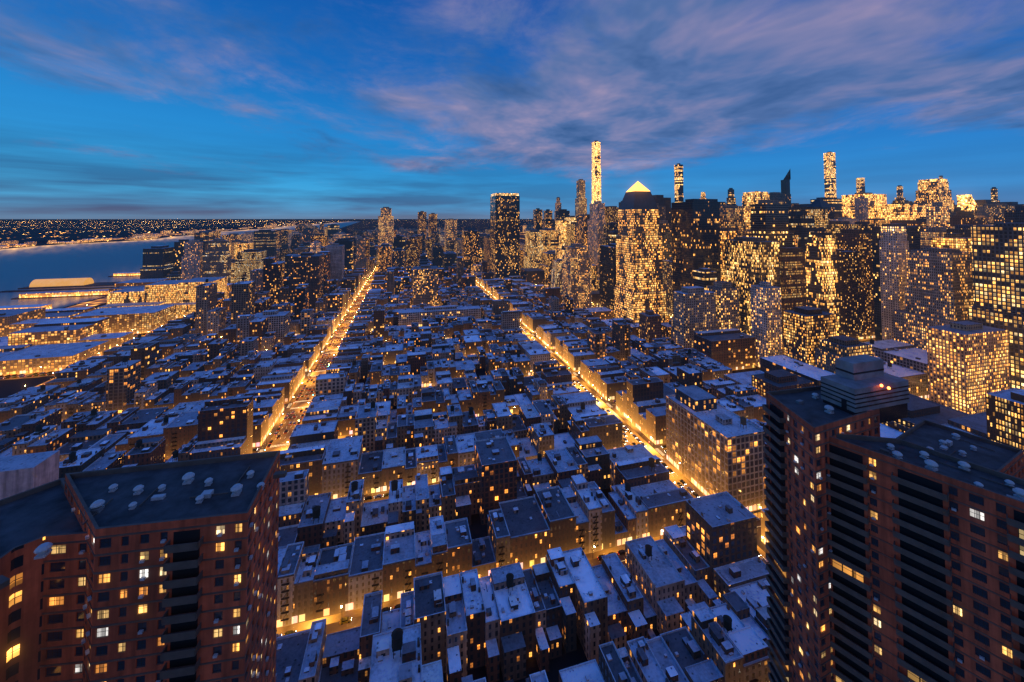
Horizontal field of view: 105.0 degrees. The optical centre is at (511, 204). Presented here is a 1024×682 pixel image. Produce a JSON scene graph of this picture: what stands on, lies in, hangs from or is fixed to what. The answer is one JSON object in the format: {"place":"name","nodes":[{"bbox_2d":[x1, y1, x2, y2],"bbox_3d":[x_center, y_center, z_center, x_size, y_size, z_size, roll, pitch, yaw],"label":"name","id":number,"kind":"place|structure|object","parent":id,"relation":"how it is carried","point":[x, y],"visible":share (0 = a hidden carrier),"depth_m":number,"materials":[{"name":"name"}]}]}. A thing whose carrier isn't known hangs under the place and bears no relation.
{"place":"outdoors","nodes":[
{"label":"outdoors","id":0,"kind":"place"},
{"bbox_2d":[0,220,346,248],"bbox_3d":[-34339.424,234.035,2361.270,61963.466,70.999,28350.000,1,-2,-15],"label":"far shore","id":1,"kind":"structure","parent":0,"point":[41,233],"depth_m":5835.67,"materials":[{"name":"black"}]},
{"bbox_2d":[0,223,307,247],"bbox_3d":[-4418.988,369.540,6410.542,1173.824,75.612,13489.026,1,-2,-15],"label":"new jersey waterfront","id":2,"kind":"object","parent":1,"relation":"on","point":[3,244],"visible":0.77,"depth_m":3359.27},
{"bbox_2d":[0,221,360,307],"bbox_3d":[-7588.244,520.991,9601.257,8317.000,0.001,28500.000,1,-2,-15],"label":"hudson river","id":3,"kind":"structure","parent":0,"point":[20,267],"depth_m":1618.87,"materials":[{"name":"blue liquid"}]},
{"bbox_2d":[0,219,871,681],"bbox_3d":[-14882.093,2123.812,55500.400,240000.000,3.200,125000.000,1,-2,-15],"label":"ground","id":4,"kind":"structure","parent":0,"point":[478,529],"depth_m":446.49,"materials":[{"name":"black"}]},
{"bbox_2d":[0,272,226,317],"bbox_3d":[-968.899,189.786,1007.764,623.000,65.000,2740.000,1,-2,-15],"label":"waterfront buildings","id":5,"kind":"structure","parent":4,"relation":"on","point":[181,294],"depth_m":772.79,"materials":[{"name":"concrete"}]},
{"bbox_2d":[0,450,286,681],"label":"apartment tower","id":6,"kind":"structure","parent":4,"relation":"on","point":[163,572],"depth_m":69.35,"materials":[{"name":"brick"}]},
{"bbox_2d":[0,267,769,637],"bbox_3d":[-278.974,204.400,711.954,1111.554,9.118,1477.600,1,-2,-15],"label":"cars","id":7,"kind":"object","parent":4,"relation":"on","point":[620,553],"visible":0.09,"depth_m":354.57,"materials":[{"name":"yellow paint"}]},
{"bbox_2d":[0,140,1009,499],"bbox_3d":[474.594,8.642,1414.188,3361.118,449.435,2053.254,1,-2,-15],"label":"skyscrapers","id":8,"kind":"structure","parent":4,"relation":"on","point":[968,366],"depth_m":647.72,"materials":[{"name":"brown concrete"}]},
{"bbox_2d":[0,197,1023,681],"bbox_3d":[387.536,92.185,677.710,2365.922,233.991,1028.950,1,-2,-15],"label":"city blocks","id":9,"kind":"structure","parent":4,"relation":"on","point":[528,483],"depth_m":315.47,"materials":[{"name":"grey concrete"}]},
{"bbox_2d":[68,325,757,681],"bbox_3d":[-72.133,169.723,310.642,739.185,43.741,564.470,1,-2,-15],"label":"fire escapes","id":10,"kind":"object","parent":9,"relation":"attached to","point":[441,569],"visible":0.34,"depth_m":216.88,"materials":[{"name":"grey metal"}]},
{"bbox_2d":[114,192,1023,299],"bbox_3d":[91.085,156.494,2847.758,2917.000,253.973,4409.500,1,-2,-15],"label":"city","id":11,"kind":"object","parent":4,"relation":"on","point":[203,254],"visible":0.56,"depth_m":1098.38},
{"bbox_2d":[666,385,765,511],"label":"loft building","id":12,"kind":"structure","parent":4,"relation":"on","point":[713,446],"depth_m":260.20,"materials":[{"name":"brown brick"}]},
{"bbox_2d":[762,354,1023,681],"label":"apartment tower","id":13,"kind":"structure","parent":4,"relation":"on","point":[900,558],"depth_m":89.99,"materials":[{"name":"brick"}]},
{"bbox_2d":[0,232,928,636],"bbox_3d":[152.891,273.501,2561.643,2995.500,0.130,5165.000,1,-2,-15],"label":"roads","id":14,"kind":"structure","parent":0,"point":[332,622],"depth_m":342.83,"materials":[{"name":"asphalt"}]},
{"bbox_2d":[0,0,1023,218],"label":"sky","id":15,"kind":"structure","parent":0,"point":[110,109],"materials":[{"name":"blue"}]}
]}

